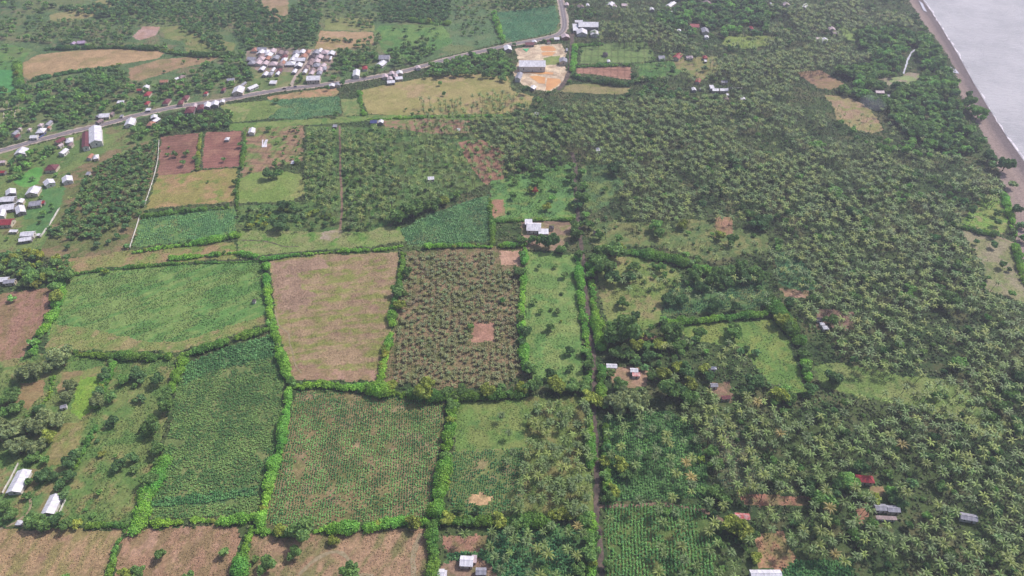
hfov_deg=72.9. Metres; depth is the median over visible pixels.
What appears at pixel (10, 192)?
house
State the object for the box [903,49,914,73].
canal
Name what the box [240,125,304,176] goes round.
garden plots
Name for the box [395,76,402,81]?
house
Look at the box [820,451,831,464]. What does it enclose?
coconut palm
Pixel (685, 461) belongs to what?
coconut palm
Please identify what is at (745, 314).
hedge
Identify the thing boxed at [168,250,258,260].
hedge
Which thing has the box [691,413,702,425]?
coconut palm
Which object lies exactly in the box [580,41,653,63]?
vegetable beds
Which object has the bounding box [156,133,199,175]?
red plot
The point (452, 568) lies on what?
farmyard
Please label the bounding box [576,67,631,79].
tilled field
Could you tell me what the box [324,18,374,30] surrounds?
dry field
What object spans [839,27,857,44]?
marsh meadow
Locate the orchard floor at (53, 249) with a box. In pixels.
[41,140,159,256]
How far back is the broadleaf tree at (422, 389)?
483.15 m
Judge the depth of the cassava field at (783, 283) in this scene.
593.96 m
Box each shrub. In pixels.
[89,512,96,518]
[572,534,579,540]
[579,557,586,563]
[643,454,649,459]
[714,535,721,541]
[734,537,741,543]
[923,562,930,569]
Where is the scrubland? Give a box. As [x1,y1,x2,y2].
[0,0,559,143]
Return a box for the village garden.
[250,71,324,89]
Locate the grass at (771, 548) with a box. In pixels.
[758,533,785,567]
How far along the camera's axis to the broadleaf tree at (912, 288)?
570.78 m
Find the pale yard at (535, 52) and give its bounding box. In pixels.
[513,44,566,90]
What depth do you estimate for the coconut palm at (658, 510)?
413.04 m
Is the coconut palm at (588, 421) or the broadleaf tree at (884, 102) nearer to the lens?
the coconut palm at (588, 421)
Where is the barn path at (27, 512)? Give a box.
[0,498,31,529]
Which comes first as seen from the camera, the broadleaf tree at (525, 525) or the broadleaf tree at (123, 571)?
the broadleaf tree at (123, 571)
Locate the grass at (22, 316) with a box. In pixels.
[0,289,50,359]
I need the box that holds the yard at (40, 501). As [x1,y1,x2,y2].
[0,466,71,525]
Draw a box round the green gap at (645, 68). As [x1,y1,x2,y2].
[634,61,681,76]
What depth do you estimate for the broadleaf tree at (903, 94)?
839.51 m
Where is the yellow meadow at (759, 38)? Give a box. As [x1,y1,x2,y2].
[723,35,768,48]
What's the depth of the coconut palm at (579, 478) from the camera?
432.17 m
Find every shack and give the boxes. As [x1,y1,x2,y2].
[710,383,717,388]
[721,395,730,400]
[735,513,749,521]
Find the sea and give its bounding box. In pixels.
[923,0,1023,159]
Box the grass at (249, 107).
[225,101,273,120]
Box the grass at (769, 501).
[741,494,809,504]
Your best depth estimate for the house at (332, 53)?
947.33 m
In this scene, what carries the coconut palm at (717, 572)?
on the corn field at (701, 524)
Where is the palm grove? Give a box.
[37,0,1023,575]
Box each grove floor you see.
[235,126,485,231]
[522,396,593,516]
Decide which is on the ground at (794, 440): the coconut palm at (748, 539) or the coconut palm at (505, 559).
the coconut palm at (748, 539)
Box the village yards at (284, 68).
[246,47,336,72]
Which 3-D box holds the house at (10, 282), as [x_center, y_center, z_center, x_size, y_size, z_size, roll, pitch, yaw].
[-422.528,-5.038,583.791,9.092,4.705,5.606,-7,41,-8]
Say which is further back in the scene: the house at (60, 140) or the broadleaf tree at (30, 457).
the house at (60, 140)
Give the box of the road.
[0,0,566,151]
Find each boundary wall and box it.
[2,462,18,492]
[40,207,59,236]
[129,215,139,247]
[144,142,158,206]
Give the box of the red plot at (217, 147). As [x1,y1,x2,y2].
[202,131,242,168]
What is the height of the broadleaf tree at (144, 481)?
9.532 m
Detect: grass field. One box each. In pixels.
[0,45,31,96]
[47,260,266,341]
[70,376,99,418]
[238,170,304,202]
[373,24,452,59]
[454,398,528,450]
[524,252,583,381]
[598,256,679,329]
[682,320,806,392]
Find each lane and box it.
[556,33,573,89]
[570,152,604,575]
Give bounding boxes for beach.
[909,0,1023,286]
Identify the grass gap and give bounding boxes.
[582,164,623,212]
[589,219,769,260]
[813,362,1011,442]
[869,485,884,496]
[962,194,1008,233]
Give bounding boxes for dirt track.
[298,550,373,575]
[410,533,423,575]
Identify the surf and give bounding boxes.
[925,1,1023,158]
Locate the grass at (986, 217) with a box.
[964,195,1003,233]
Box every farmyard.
[439,558,496,575]
[520,221,570,250]
[607,366,647,387]
[709,382,733,402]
[815,309,854,330]
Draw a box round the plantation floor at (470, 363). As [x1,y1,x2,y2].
[383,245,521,389]
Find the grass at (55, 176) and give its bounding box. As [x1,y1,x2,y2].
[0,126,152,256]
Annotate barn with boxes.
[6,469,32,494]
[41,493,62,515]
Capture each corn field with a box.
[266,389,444,528]
[447,447,527,516]
[602,503,714,575]
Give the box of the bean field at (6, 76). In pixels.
[0,70,14,92]
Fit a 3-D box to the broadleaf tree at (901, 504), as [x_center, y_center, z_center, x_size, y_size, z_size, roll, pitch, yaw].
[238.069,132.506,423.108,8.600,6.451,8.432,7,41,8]
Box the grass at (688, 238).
[592,218,766,257]
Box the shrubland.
[4,7,1023,510]
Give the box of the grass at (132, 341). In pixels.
[46,315,266,351]
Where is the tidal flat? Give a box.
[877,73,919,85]
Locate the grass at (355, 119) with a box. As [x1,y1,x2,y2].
[231,114,509,127]
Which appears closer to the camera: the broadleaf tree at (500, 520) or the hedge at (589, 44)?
the broadleaf tree at (500, 520)
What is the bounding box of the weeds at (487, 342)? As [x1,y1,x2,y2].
[386,247,521,388]
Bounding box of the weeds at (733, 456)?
[705,413,766,493]
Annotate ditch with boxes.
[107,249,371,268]
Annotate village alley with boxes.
[290,54,310,85]
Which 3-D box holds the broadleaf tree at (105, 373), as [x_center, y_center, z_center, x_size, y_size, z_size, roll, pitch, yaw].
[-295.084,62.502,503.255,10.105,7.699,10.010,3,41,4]
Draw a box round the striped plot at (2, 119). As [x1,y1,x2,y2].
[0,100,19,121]
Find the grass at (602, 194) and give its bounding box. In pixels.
[583,165,622,211]
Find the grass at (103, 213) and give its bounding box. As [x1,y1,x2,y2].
[43,142,152,255]
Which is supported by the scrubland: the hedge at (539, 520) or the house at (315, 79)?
the house at (315, 79)
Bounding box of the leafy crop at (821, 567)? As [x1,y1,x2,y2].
[782,557,853,575]
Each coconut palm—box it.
[458,528,470,540]
[484,540,494,552]
[486,526,496,535]
[488,533,497,540]
[489,551,499,561]
[495,564,505,575]
[497,412,505,418]
[500,554,509,564]
[503,457,511,465]
[503,527,510,534]
[505,429,512,436]
[507,525,515,535]
[507,532,519,545]
[509,448,515,455]
[513,502,524,515]
[514,494,521,502]
[516,476,523,486]
[519,460,527,469]
[521,536,531,546]
[524,437,534,448]
[524,528,533,537]
[524,569,534,575]
[525,463,534,476]
[526,495,535,503]
[528,417,538,425]
[531,441,541,450]
[531,469,543,482]
[531,542,541,557]
[533,420,543,431]
[534,457,545,468]
[534,568,547,575]
[535,491,547,505]
[537,479,545,490]
[538,538,548,550]
[539,455,548,462]
[539,467,546,477]
[539,498,547,506]
[539,527,547,535]
[540,546,554,563]
[541,428,550,438]
[543,421,552,429]
[543,461,550,470]
[544,475,551,483]
[544,484,552,493]
[546,399,553,407]
[546,417,554,424]
[546,521,556,532]
[547,442,556,450]
[551,450,561,464]
[551,481,559,490]
[551,495,559,507]
[551,569,560,575]
[553,399,562,407]
[554,444,563,453]
[554,477,565,488]
[555,461,567,473]
[556,410,564,420]
[556,487,566,496]
[559,435,568,448]
[560,419,568,427]
[562,456,570,464]
[562,544,572,555]
[563,409,573,422]
[563,499,574,509]
[563,527,573,537]
[566,476,575,484]
[568,483,576,496]
[568,505,578,516]
[571,441,579,452]
[571,498,578,506]
[571,550,581,560]
[572,420,580,427]
[572,520,583,534]
[573,462,586,473]
[573,473,583,482]
[574,485,583,497]
[576,527,588,544]
[578,503,588,513]
[579,427,589,435]
[579,484,591,495]
[581,400,589,407]
[582,405,590,417]
[582,416,591,427]
[582,443,590,451]
[582,492,591,502]
[583,451,594,461]
[584,474,592,483]
[606,449,615,458]
[616,441,626,451]
[617,427,626,439]
[618,421,630,428]
[630,459,641,470]
[633,494,644,510]
[634,411,644,423]
[634,448,641,456]
[635,430,643,439]
[648,424,656,432]
[650,453,658,467]
[652,565,665,575]
[653,446,661,454]
[654,506,663,515]
[654,542,665,554]
[655,499,663,508]
[656,516,668,531]
[659,550,667,560]
[661,430,671,438]
[661,437,671,448]
[662,413,671,428]
[665,453,675,461]
[665,460,674,467]
[666,492,678,503]
[670,372,678,380]
[670,468,682,483]
[671,507,679,516]
[675,539,687,555]
[677,519,686,532]
[677,569,687,575]
[679,553,689,565]
[680,402,688,412]
[680,456,691,475]
[684,469,696,480]
[686,452,696,463]
[687,480,697,492]
[690,413,700,432]
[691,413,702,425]
[691,560,701,570]
[692,435,701,444]
[696,343,705,351]
[696,397,704,411]
[701,405,711,417]
[701,410,713,421]
[702,497,714,512]
[703,430,713,441]
[703,525,714,536]
[703,543,715,557]
[706,403,718,420]
[707,516,720,529]
[709,396,718,404]
[709,456,720,473]
[713,464,721,475]
[713,568,722,575]
[714,351,725,362]
[715,418,723,428]
[715,433,727,450]
[716,425,725,436]
[717,499,729,511]
[719,412,732,420]
[723,418,734,430]
[726,458,736,472]
[726,548,735,557]
[727,430,737,445]
[728,560,739,571]
[731,447,740,456]
[731,479,742,493]
[733,487,746,498]
[737,354,746,365]
[737,411,746,422]
[741,394,752,412]
[741,432,752,442]
[742,391,751,402]
[744,445,756,457]
[744,533,755,545]
[747,481,759,502]
[748,424,758,437]
[749,456,761,470]
[751,397,761,407]
[752,461,761,478]
[756,438,765,451]
[756,469,769,482]
[756,511,765,525]
[758,484,768,501]
[760,418,770,427]
[760,428,769,439]
[765,472,772,483]
[766,430,776,442]
[767,464,778,480]
[768,511,780,524]
[769,439,778,454]
[771,415,782,430]
[772,480,784,497]
[775,428,786,443]
[777,423,788,438]
[785,463,797,480]
[786,537,797,552]
[787,419,799,433]
[789,460,798,468]
[791,510,801,527]
[794,443,805,458]
[796,522,809,533]
[797,529,808,545]
[798,421,807,431]
[798,447,811,462]
[801,430,810,441]
[802,399,811,411]
[803,435,814,446]
[804,413,814,420]
[804,500,818,519]
[807,510,819,523]
[810,462,822,474]
[810,538,825,554]
[811,434,824,452]
[811,524,828,540]
[813,472,826,486]
[817,502,836,516]
[817,548,829,560]
[818,510,829,526]
[819,484,832,495]
[819,514,832,527]
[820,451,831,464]
[824,438,834,449]
[825,431,835,445]
[826,536,837,549]
[829,417,841,430]
[829,548,841,561]
[836,495,849,512]
[836,532,850,545]
[837,459,847,471]
[837,553,851,568]
[838,519,856,534]
[839,408,849,424]
[839,438,849,451]
[848,481,861,496]
[848,514,862,528]
[851,424,862,444]
[851,551,862,561]
[854,445,865,458]
[854,530,869,548]
[858,423,868,435]
[859,430,869,444]
[860,489,870,501]
[863,502,876,514]
[866,494,877,514]
[866,525,879,541]
[870,537,885,552]
[872,458,884,473]
[878,527,888,539]
[883,531,896,551]
[884,429,896,443]
[884,546,897,560]
[885,404,897,421]
[885,416,894,427]
[886,437,897,445]
[893,481,907,491]
[895,438,908,453]
[895,541,910,556]
[898,462,908,474]
[900,486,912,498]
[909,389,921,402]
[909,537,923,551]
[913,418,921,433]
[916,442,926,460]
[917,422,927,434]
[917,521,929,537]
[919,458,931,471]
[920,567,932,575]
[922,539,935,551]
[924,546,937,561]
[931,498,946,512]
[933,556,947,574]
[934,536,943,546]
[935,504,951,519]
[936,422,945,430]
[936,466,948,480]
[937,538,949,552]
[938,513,953,528]
[943,551,955,561]
[944,556,957,568]
[949,462,960,472]
[957,451,972,464]
[959,548,975,562]
[962,566,976,575]
[963,494,977,506]
[966,542,984,561]
[968,457,979,468]
[971,465,984,479]
[982,479,996,490]
[984,465,999,476]
[985,502,1000,517]
[988,490,1003,503]
[991,514,1005,527]
[993,537,1010,554]
[996,549,1015,564]
[998,483,1010,494]
[1001,556,1019,570]
[1002,531,1015,540]
[1004,543,1019,555]
[1005,499,1021,512]
[1011,523,1023,533]
[1014,568,1023,575]
[1016,564,1023,575]
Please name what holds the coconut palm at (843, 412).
on the ground at (794, 440)
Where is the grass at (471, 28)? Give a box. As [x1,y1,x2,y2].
[446,11,495,44]
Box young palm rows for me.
[394,250,519,383]
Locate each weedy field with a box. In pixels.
[221,101,281,121]
[703,410,767,494]
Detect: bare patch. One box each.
[14,380,45,409]
[56,366,102,392]
[291,367,376,381]
[320,228,342,240]
[442,533,487,552]
[468,492,493,504]
[471,322,494,341]
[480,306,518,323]
[491,199,506,217]
[499,250,519,265]
[639,335,656,340]
[714,217,732,236]
[737,493,810,506]
[755,531,795,570]
[780,288,808,297]
[856,503,872,523]
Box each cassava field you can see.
[133,206,236,246]
[148,355,283,518]
[150,486,259,507]
[182,337,276,384]
[267,96,341,119]
[400,195,491,247]
[497,5,559,41]
[602,410,710,500]
[662,279,771,315]
[773,251,821,291]
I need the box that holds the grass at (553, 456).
[524,397,592,515]
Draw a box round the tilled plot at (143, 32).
[132,26,159,39]
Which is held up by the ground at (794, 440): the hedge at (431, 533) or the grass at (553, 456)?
the hedge at (431, 533)
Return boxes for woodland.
[0,0,1023,575]
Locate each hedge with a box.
[12,60,26,101]
[25,375,55,416]
[27,65,118,82]
[29,278,67,354]
[43,44,162,50]
[54,260,259,281]
[72,424,98,469]
[73,350,172,361]
[83,521,127,529]
[91,361,117,408]
[104,529,125,575]
[125,454,172,536]
[131,231,241,253]
[138,206,229,218]
[148,515,210,528]
[159,49,229,57]
[167,357,189,393]
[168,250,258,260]
[176,326,270,359]
[195,132,202,170]
[214,512,255,526]
[229,525,254,575]
[234,178,240,209]
[239,131,247,167]
[253,386,292,527]
[254,525,294,537]
[259,244,403,260]
[260,261,291,379]
[292,378,393,397]
[313,515,429,535]
[356,90,367,115]
[367,114,503,119]
[376,304,397,380]
[389,387,528,402]
[391,251,406,303]
[408,17,451,24]
[423,241,527,248]
[423,519,440,575]
[426,396,457,518]
[435,511,556,531]
[487,198,496,245]
[491,10,505,43]
[494,216,575,222]
[517,247,529,370]
[569,43,577,71]
[572,75,630,86]
[573,250,593,375]
[576,42,603,46]
[576,62,630,66]
[582,410,597,468]
[584,259,607,350]
[584,511,599,575]
[594,364,607,397]
[599,244,667,261]
[601,422,611,494]
[660,310,768,324]
[666,253,711,275]
[764,298,807,345]
[799,356,812,382]
[951,221,993,236]
[1000,191,1017,236]
[1011,243,1023,284]
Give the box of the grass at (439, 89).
[365,75,530,113]
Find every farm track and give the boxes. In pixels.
[540,221,570,224]
[599,502,737,534]
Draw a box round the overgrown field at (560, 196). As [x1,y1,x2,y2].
[490,164,575,220]
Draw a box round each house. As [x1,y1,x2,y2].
[0,160,6,164]
[0,170,6,174]
[0,196,17,204]
[0,203,16,212]
[0,209,6,218]
[0,218,15,227]
[0,277,9,284]
[3,278,16,285]
[5,188,16,195]
[11,130,19,136]
[13,134,20,139]
[14,147,28,156]
[15,205,26,216]
[16,198,25,205]
[18,236,32,243]
[19,231,36,238]
[25,186,41,197]
[28,200,41,208]
[29,135,38,139]
[36,128,46,135]
[43,179,55,188]
[44,164,59,172]
[45,120,52,126]
[54,137,65,144]
[58,148,69,156]
[62,175,73,185]
[65,137,73,144]
[67,142,74,147]
[77,40,86,45]
[87,153,93,160]
[93,154,99,161]
[95,119,103,124]
[98,113,110,119]
[124,117,136,127]
[136,88,143,92]
[143,91,151,97]
[144,101,150,106]
[146,121,155,127]
[152,117,160,122]
[159,80,168,84]
[162,99,171,105]
[177,100,184,106]
[181,95,189,101]
[184,106,195,115]
[196,104,203,112]
[204,101,211,109]
[211,100,219,107]
[232,85,244,95]
[246,84,258,91]
[247,57,256,61]
[248,60,255,65]
[248,127,255,135]
[251,47,256,52]
[254,60,262,65]
[257,47,268,51]
[257,49,265,55]
[258,66,265,71]
[261,60,269,66]
[261,71,268,77]
[265,52,273,57]
[269,48,276,53]
[269,61,277,66]
[272,54,279,60]
[276,50,283,55]
[276,62,283,67]
[285,61,295,66]
[291,68,297,74]
[294,62,302,68]
[295,58,305,62]
[300,53,307,58]
[306,75,320,83]
[312,49,319,54]
[312,63,320,68]
[313,58,320,63]
[315,54,323,60]
[320,50,328,54]
[323,55,328,60]
[327,50,335,56]
[329,83,334,88]
[352,69,359,78]
[370,120,377,124]
[376,60,386,67]
[378,55,389,61]
[378,119,383,124]
[382,74,387,79]
[387,80,394,84]
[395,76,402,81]
[396,70,402,75]
[437,569,444,575]
[459,555,473,568]
[476,567,486,575]
[503,45,511,52]
[515,72,522,81]
[525,42,534,46]
[525,219,531,226]
[526,223,540,233]
[538,229,548,235]
[559,57,566,65]
[561,33,569,40]
[572,24,577,32]
[576,28,586,36]
[590,29,598,37]
[606,363,616,370]
[630,368,637,374]
[632,372,640,378]
[658,55,665,60]
[665,1,675,7]
[672,53,682,60]
[690,24,698,28]
[701,27,708,34]
[708,366,716,371]
[711,88,718,92]
[719,88,728,92]
[720,80,727,84]
[816,317,822,322]
[855,474,874,485]
[872,503,887,512]
[874,90,884,94]
[886,505,900,514]
[958,512,977,523]
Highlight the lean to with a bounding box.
[472,555,476,564]
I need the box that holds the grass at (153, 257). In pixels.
[67,244,236,270]
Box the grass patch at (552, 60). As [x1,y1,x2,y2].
[543,55,559,64]
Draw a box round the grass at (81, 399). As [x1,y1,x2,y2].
[73,379,97,417]
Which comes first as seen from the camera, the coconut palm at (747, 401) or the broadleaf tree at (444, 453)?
the broadleaf tree at (444, 453)
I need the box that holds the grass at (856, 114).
[837,97,881,131]
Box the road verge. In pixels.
[0,0,568,153]
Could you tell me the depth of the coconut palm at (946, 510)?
409.66 m
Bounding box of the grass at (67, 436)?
[49,422,84,463]
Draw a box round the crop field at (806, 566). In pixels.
[782,558,852,575]
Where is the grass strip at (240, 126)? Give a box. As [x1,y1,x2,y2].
[229,114,511,130]
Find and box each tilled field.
[459,140,504,184]
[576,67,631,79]
[798,70,843,89]
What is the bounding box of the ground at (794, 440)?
[0,0,1023,575]
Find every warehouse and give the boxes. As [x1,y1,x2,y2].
[82,131,89,151]
[89,125,102,147]
[519,60,545,71]
[578,22,598,30]
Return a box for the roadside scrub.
[0,125,158,260]
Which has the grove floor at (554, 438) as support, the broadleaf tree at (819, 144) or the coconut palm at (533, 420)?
the coconut palm at (533, 420)
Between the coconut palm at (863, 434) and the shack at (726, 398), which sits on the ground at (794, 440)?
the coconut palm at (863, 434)
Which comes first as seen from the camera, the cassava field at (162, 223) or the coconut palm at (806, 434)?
the coconut palm at (806, 434)
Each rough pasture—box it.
[0,353,175,528]
[56,242,238,272]
[236,226,405,257]
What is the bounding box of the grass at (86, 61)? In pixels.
[23,49,157,75]
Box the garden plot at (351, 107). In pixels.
[341,98,361,115]
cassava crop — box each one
[150,486,257,506]
[269,96,340,118]
[497,5,558,40]
[663,279,770,314]
[775,253,815,289]
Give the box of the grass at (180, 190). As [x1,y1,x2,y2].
[147,169,232,208]
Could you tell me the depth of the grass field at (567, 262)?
556.01 m
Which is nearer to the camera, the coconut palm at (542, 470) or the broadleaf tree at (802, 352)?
the coconut palm at (542, 470)
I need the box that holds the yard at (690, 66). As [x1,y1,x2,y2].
[673,56,718,79]
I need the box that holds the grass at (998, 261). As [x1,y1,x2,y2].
[969,231,1023,292]
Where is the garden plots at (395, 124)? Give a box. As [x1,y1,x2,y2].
[384,118,469,133]
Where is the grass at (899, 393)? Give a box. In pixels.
[818,363,1010,440]
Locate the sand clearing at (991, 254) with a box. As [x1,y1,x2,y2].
[962,230,1023,301]
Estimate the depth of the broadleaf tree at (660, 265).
593.22 m
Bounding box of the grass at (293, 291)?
[273,258,323,313]
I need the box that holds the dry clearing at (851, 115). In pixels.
[825,95,883,132]
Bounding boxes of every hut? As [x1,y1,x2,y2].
[15,520,23,526]
[60,404,67,409]
[529,85,536,90]
[821,326,828,331]
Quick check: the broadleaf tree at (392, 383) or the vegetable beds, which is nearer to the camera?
the broadleaf tree at (392, 383)
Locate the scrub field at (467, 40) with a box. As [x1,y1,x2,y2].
[445,9,500,46]
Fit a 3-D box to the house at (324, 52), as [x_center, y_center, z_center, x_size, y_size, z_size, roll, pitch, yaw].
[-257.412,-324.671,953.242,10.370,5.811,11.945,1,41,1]
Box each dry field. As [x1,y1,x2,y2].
[0,287,51,361]
[0,528,122,575]
[22,49,163,78]
[45,315,267,352]
[45,419,88,466]
[49,0,115,21]
[115,523,240,575]
[128,56,217,80]
[145,168,237,209]
[161,26,235,51]
[248,527,429,575]
[262,0,288,21]
[270,252,398,381]
[272,257,329,313]
[314,31,373,49]
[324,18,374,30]
[362,73,533,114]
[560,83,630,93]
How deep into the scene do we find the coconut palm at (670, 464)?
438.23 m
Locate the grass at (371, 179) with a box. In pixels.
[236,126,483,231]
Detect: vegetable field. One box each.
[13,167,42,186]
[23,187,65,219]
[26,207,57,233]
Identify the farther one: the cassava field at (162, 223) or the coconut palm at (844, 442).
the cassava field at (162, 223)
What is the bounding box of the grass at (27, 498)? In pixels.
[0,469,67,525]
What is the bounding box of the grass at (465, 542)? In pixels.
[443,535,486,552]
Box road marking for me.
[4,4,564,149]
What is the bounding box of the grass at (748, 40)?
[725,36,768,46]
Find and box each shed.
[9,230,18,233]
[269,80,276,84]
[749,570,781,575]
[875,515,896,521]
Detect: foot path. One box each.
[244,240,298,246]
[275,309,301,372]
[995,236,1013,243]
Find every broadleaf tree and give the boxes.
[0,393,8,404]
[0,416,8,426]
[0,422,17,439]
[0,500,10,511]
[3,386,20,401]
[3,435,28,454]
[3,507,18,520]
[6,400,24,412]
[7,417,31,438]
[13,367,30,380]
[17,363,42,378]
[21,269,39,282]
[22,510,41,529]
[23,437,46,454]
[23,451,41,462]
[24,412,48,434]
[31,404,45,412]
[33,467,50,482]
[36,407,54,418]
[36,514,50,531]
[39,429,56,443]
[41,360,55,372]
[45,344,72,366]
[46,511,63,525]
[47,281,61,290]
[47,471,60,480]
[48,289,63,300]
[48,411,64,426]
[53,478,64,490]
[55,266,73,280]
[58,516,72,529]
[59,389,74,402]
[60,449,80,467]
[60,470,77,480]
[62,378,78,390]
[88,391,103,406]
[97,367,110,378]
[104,415,118,427]
[111,457,126,471]
[116,567,132,575]
[118,374,129,383]
[129,365,146,378]
[130,565,145,575]
[138,474,154,487]
[140,413,154,427]
[140,416,160,435]
[142,470,158,480]
[150,371,164,383]
[150,440,166,453]
[154,548,166,558]
[157,396,174,411]
[161,387,172,398]
[182,570,193,575]
[256,554,276,575]
[262,167,274,177]
[270,214,289,228]
[273,523,286,536]
[276,200,290,207]
[284,515,312,541]
[286,376,296,386]
[286,544,301,560]
[327,535,339,544]
[338,559,359,575]
[387,379,397,388]
[389,206,407,222]
[390,283,402,295]
[393,300,406,308]
[400,198,423,217]
[402,266,411,275]
[404,515,421,529]
[413,376,435,398]
[418,198,429,208]
[429,198,441,210]
[439,196,449,204]
[440,386,452,395]
[440,450,450,458]
[440,510,455,525]
[446,398,460,408]
[453,501,464,512]
[457,383,469,393]
[463,515,475,526]
[480,382,495,396]
[492,511,506,528]
[510,516,522,528]
[513,265,526,275]
[514,380,527,393]
[515,337,525,344]
[517,234,527,242]
[518,325,532,335]
[518,516,531,528]
[519,159,531,167]
[522,375,542,391]
[524,361,537,374]
[527,235,536,243]
[531,177,542,184]
[533,234,542,244]
[534,163,550,174]
[538,563,550,574]
[540,233,559,248]
[545,368,556,377]
[546,115,557,124]
[546,323,554,329]
[547,374,565,393]
[547,510,562,521]
[555,245,566,252]
[555,506,572,520]
[557,122,571,131]
[564,377,579,390]
[565,173,576,179]
[565,346,574,353]
[570,199,583,208]
[570,220,582,227]
[570,226,583,238]
[571,562,584,575]
[573,250,584,256]
[574,191,590,205]
[576,510,593,527]
[578,380,590,392]
[579,544,600,561]
[580,181,588,191]
[580,345,590,355]
[582,375,592,382]
[582,389,597,403]
[582,530,594,545]
[583,219,594,228]
[583,359,594,369]
[589,253,606,264]
[590,394,604,406]
[594,244,606,255]
[594,258,616,275]
[595,229,604,238]
[598,455,609,466]
[598,470,610,480]
[601,490,615,501]
[602,560,612,570]
[603,324,625,341]
[603,390,626,414]
[604,314,642,343]
[605,240,628,257]
[605,269,621,283]
[605,320,616,328]
[607,161,621,175]
[608,482,619,497]
[609,346,622,357]
[613,376,628,389]
[614,455,628,472]
[619,296,629,306]
[619,385,632,394]
[619,465,638,478]
[620,347,634,358]
[621,271,636,282]
[623,391,643,412]
[625,262,637,269]
[629,338,644,350]
[629,358,641,366]
[631,311,639,319]
[631,387,650,409]
[641,349,657,361]
[642,340,654,348]
[646,372,656,379]
[648,219,663,229]
[653,337,667,349]
[654,227,664,237]
[654,262,666,270]
[655,367,672,379]
[657,379,680,397]
[660,319,683,339]
[661,292,671,305]
[665,337,679,344]
[671,361,681,373]
[672,340,686,354]
[674,294,688,303]
[677,382,687,397]
[678,219,688,228]
[679,361,694,375]
[680,389,699,404]
[685,376,697,389]
[688,267,701,281]
[692,327,707,341]
[695,281,709,292]
[698,363,710,372]
[703,370,714,381]
[703,444,718,456]
[705,265,726,284]
[707,297,725,312]
[707,458,724,468]
[707,484,723,499]
[714,230,725,238]
[720,265,735,275]
[720,493,732,503]
[720,513,743,533]
[721,276,732,285]
[726,153,738,165]
[726,234,738,245]
[727,323,742,339]
[728,320,740,327]
[731,301,742,311]
[732,164,744,174]
[734,517,753,542]
[735,259,747,270]
[738,269,752,282]
[738,385,754,397]
[740,426,753,434]
[744,373,764,387]
[745,209,755,217]
[747,218,757,228]
[747,265,760,276]
[750,552,762,564]
[751,529,760,539]
[753,214,772,230]
[757,270,769,281]
[767,294,781,301]
[768,386,789,401]
[771,475,782,482]
[773,313,789,324]
[784,297,797,308]
[786,321,799,333]
[787,392,796,402]
[798,347,812,357]
[798,471,809,481]
[802,361,812,371]
[803,475,816,486]
[804,382,818,394]
[804,485,815,499]
[808,141,825,153]
[809,293,823,302]
[811,489,838,507]
[814,408,826,418]
[822,314,838,323]
[823,369,843,384]
[826,185,842,196]
[826,514,840,525]
[827,485,841,500]
[831,479,843,489]
[835,194,848,201]
[838,471,861,490]
[839,428,850,435]
[840,484,849,493]
[845,205,861,219]
[847,290,861,301]
[847,527,859,541]
[852,459,871,473]
[856,490,870,502]
[859,217,874,227]
[866,79,880,88]
[866,517,878,530]
[868,186,878,194]
[875,143,892,155]
[878,97,891,107]
[879,313,896,324]
[886,490,898,502]
[890,90,901,102]
[895,106,908,111]
[895,498,909,510]
[896,291,916,303]
[899,90,908,98]
[904,86,915,94]
[904,282,917,292]
[905,121,921,128]
[909,169,923,177]
[914,105,924,110]
[915,127,927,138]
[919,92,933,100]
[919,125,934,133]
[922,120,935,126]
[922,138,937,145]
[922,452,934,461]
[927,432,941,441]
[934,290,962,305]
[936,479,947,491]
[938,140,953,149]
[942,133,952,141]
[942,546,958,558]
[948,98,960,108]
[950,356,968,368]
[961,125,976,135]
[962,95,978,107]
[966,104,980,109]
[971,106,989,116]
[982,149,997,162]
[986,412,1000,423]
[991,399,1013,410]
[998,156,1016,170]
[1000,378,1017,390]
[1000,389,1023,403]
[1010,369,1023,382]
[1010,415,1023,423]
[1011,419,1023,434]
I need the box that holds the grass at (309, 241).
[237,226,404,253]
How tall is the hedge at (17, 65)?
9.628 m
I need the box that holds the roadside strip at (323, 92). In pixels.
[267,88,338,99]
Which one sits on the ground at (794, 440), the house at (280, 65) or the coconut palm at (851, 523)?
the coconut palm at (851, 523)
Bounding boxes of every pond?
[515,69,552,73]
[529,76,545,83]
[540,46,555,50]
[541,52,555,55]
[546,78,560,89]
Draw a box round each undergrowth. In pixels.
[0,0,1023,575]
[447,524,587,575]

